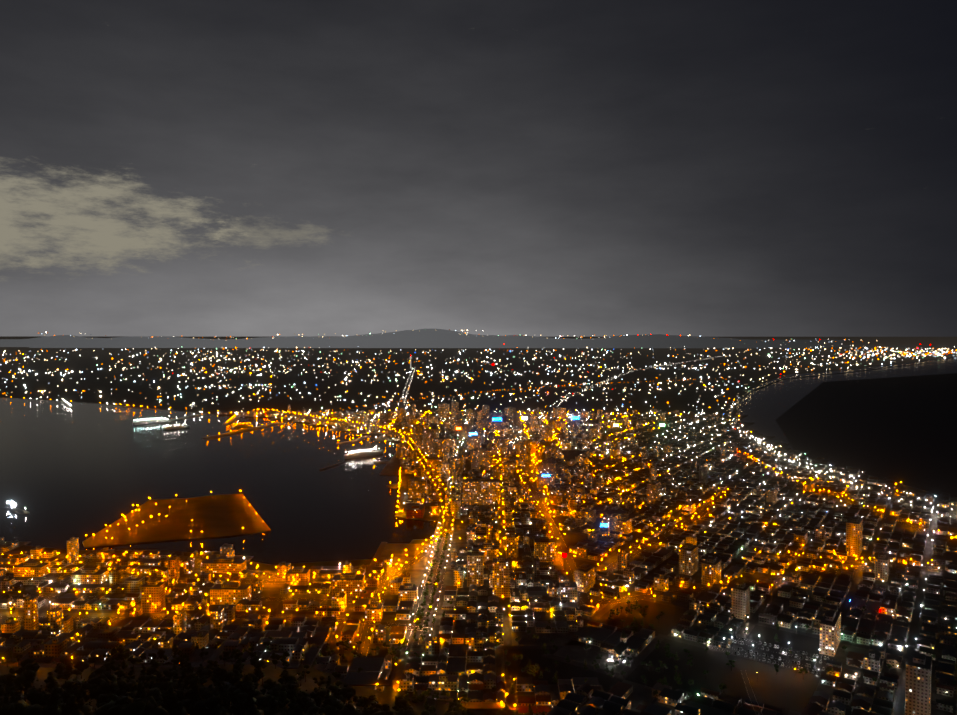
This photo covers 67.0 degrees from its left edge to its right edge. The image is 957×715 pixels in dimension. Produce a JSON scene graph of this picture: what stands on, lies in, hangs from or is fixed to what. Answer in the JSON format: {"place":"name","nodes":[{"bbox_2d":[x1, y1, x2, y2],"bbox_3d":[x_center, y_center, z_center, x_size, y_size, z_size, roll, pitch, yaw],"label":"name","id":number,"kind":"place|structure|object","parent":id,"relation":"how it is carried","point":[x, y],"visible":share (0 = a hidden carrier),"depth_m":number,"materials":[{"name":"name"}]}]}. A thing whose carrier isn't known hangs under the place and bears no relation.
{"place":"outdoors","nodes":[
{"label":"outdoors","id":0,"kind":"place"},
{"bbox_2d":[83,494,270,547],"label":"island ground","id":1,"kind":"structure","parent":0,"point":[218,516],"depth_m":1287.68,"materials":[{"name":"brown soil"}]},
{"bbox_2d":[0,559,537,714],"bbox_3d":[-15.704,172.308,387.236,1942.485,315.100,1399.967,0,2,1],"label":"trees","id":2,"kind":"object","parent":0,"point":[387,695],"depth_m":605.93,"materials":[{"name":"black plant"}]},
{"bbox_2d":[0,336,956,714],"bbox_3d":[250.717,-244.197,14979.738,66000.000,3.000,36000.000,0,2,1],"label":"ground","id":3,"kind":"structure","parent":0,"point":[142,380],"depth_m":4572.49,"materials":[{"name":"black"}]},
{"bbox_2d":[3,401,401,513],"bbox_3d":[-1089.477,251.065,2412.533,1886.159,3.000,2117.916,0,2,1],"label":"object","id":4,"kind":"object","parent":3,"relation":"on","point":[228,422],"visible":0.75,"depth_m":2479.39,"materials":[{"name":"grey concrete"}]},
{"bbox_2d":[257,411,453,529],"bbox_3d":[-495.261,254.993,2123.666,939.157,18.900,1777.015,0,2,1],"label":"road","id":5,"kind":"structure","parent":3,"relation":"on","point":[448,521],"depth_m":1863.64,"materials":[{"name":"asphalt"}]},
{"bbox_2d":[25,400,930,692],"bbox_3d":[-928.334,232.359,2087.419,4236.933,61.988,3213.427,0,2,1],"label":"street lights","id":6,"kind":"object","parent":3,"relation":"on","point":[391,562],"visible":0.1,"depth_m":1147.18,"materials":[{"name":"grey metal"}]},
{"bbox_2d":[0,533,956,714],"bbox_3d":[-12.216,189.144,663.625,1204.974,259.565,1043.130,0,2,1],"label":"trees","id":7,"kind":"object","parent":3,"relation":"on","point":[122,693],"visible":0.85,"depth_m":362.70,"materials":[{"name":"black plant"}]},
{"bbox_2d":[0,329,956,702],"bbox_3d":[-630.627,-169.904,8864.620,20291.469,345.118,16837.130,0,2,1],"label":"city lights","id":8,"kind":"object","parent":3,"relation":"on","point":[936,353],"visible":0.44,"depth_m":5534.25},
{"bbox_2d":[0,357,956,564],"bbox_3d":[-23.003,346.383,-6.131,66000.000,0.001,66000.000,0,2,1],"label":"sea","id":9,"kind":"structure","parent":3,"relation":"on","point":[81,470],"depth_m":1743.94,"materials":[{"name":"black liquid"}]},
{"bbox_2d":[7,499,15,510],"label":"boat","id":10,"kind":"object","parent":9,"relation":"on","point":[11,505],"visible":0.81,"depth_m":1386.07,"materials":[{"name":"grey"}]},
{"bbox_2d":[133,416,167,424],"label":"ship","id":11,"kind":"object","parent":9,"relation":"on","point":[148,421],"visible":0.88,"depth_m":2640.74,"materials":[{"name":"grey metal"}]},
{"bbox_2d":[162,424,189,429],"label":"cargo ship","id":12,"kind":"object","parent":9,"relation":"on","point":[173,426],"visible":0.96,"depth_m":2500.12,"materials":[{"name":"grey metal"}]},
{"bbox_2d":[233,422,252,427],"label":"ship","id":13,"kind":"object","parent":9,"relation":"on","point":[241,425],"visible":0.85,"depth_m":2550.27,"materials":[{"name":"orange"}]},
{"bbox_2d":[344,446,382,458],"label":"ship","id":14,"kind":"object","parent":9,"relation":"on","point":[361,453],"visible":1,"depth_m":1957.09,"materials":[{"name":"grey metal"}]},
{"bbox_2d":[776,373,956,497],"bbox_3d":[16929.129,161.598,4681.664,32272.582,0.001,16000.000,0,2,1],"label":"open sea","id":15,"kind":"structure","parent":9,"relation":"on","point":[901,429],"depth_m":2540.39,"materials":[{"name":"black liquid"}]},
{"bbox_2d":[0,413,956,714],"bbox_3d":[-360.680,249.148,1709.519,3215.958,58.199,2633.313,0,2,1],"label":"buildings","id":16,"kind":"structure","parent":3,"relation":"on","point":[572,649],"depth_m":913.98,"materials":[{"name":"concrete"}]},
{"bbox_2d":[0,401,956,714],"bbox_3d":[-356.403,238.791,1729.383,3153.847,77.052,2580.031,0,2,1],"label":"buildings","id":17,"kind":"structure","parent":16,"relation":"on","point":[674,439],"depth_m":990.97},
{"bbox_2d":[609,626,628,661],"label":"church","id":18,"kind":"structure","parent":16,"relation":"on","point":[622,645],"depth_m":753.77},
{"bbox_2d":[0,412,956,714],"bbox_3d":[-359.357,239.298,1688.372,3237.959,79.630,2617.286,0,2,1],"label":"streets","id":19,"kind":"object","parent":3,"relation":"on","point":[312,654],"visible":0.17,"depth_m":888.25,"materials":[{"name":"grey asphalt"}]},
{"bbox_2d":[456,416,664,571],"bbox_3d":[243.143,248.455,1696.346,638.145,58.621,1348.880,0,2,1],"label":"roof signs","id":20,"kind":"object","parent":3,"relation":"on","point":[548,475],"visible":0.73,"depth_m":2162.50,"materials":[{"name":"blue metal"}]},
{"bbox_2d":[709,635,836,676],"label":"car park","id":21,"kind":"structure","parent":3,"relation":"on","point":[768,653],"depth_m":760.66,"materials":[{"name":"grey asphalt"}]},
{"bbox_2d":[0,329,956,347],"bbox_3d":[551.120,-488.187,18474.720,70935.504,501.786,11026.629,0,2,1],"label":"hills","id":22,"kind":"structure","parent":0,"point":[431,338],"depth_m":14261.08,"materials":[{"name":"grey"}]},
{"bbox_2d":[0,356,956,653],"bbox_3d":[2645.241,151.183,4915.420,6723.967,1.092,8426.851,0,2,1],"label":"roads","id":23,"kind":"structure","parent":0,"point":[568,562],"depth_m":1039.69,"materials":[{"name":"orange asphalt"}]},
{"bbox_2d":[0,0,956,336],"label":"sky","id":24,"kind":"structure","parent":0,"point":[169,168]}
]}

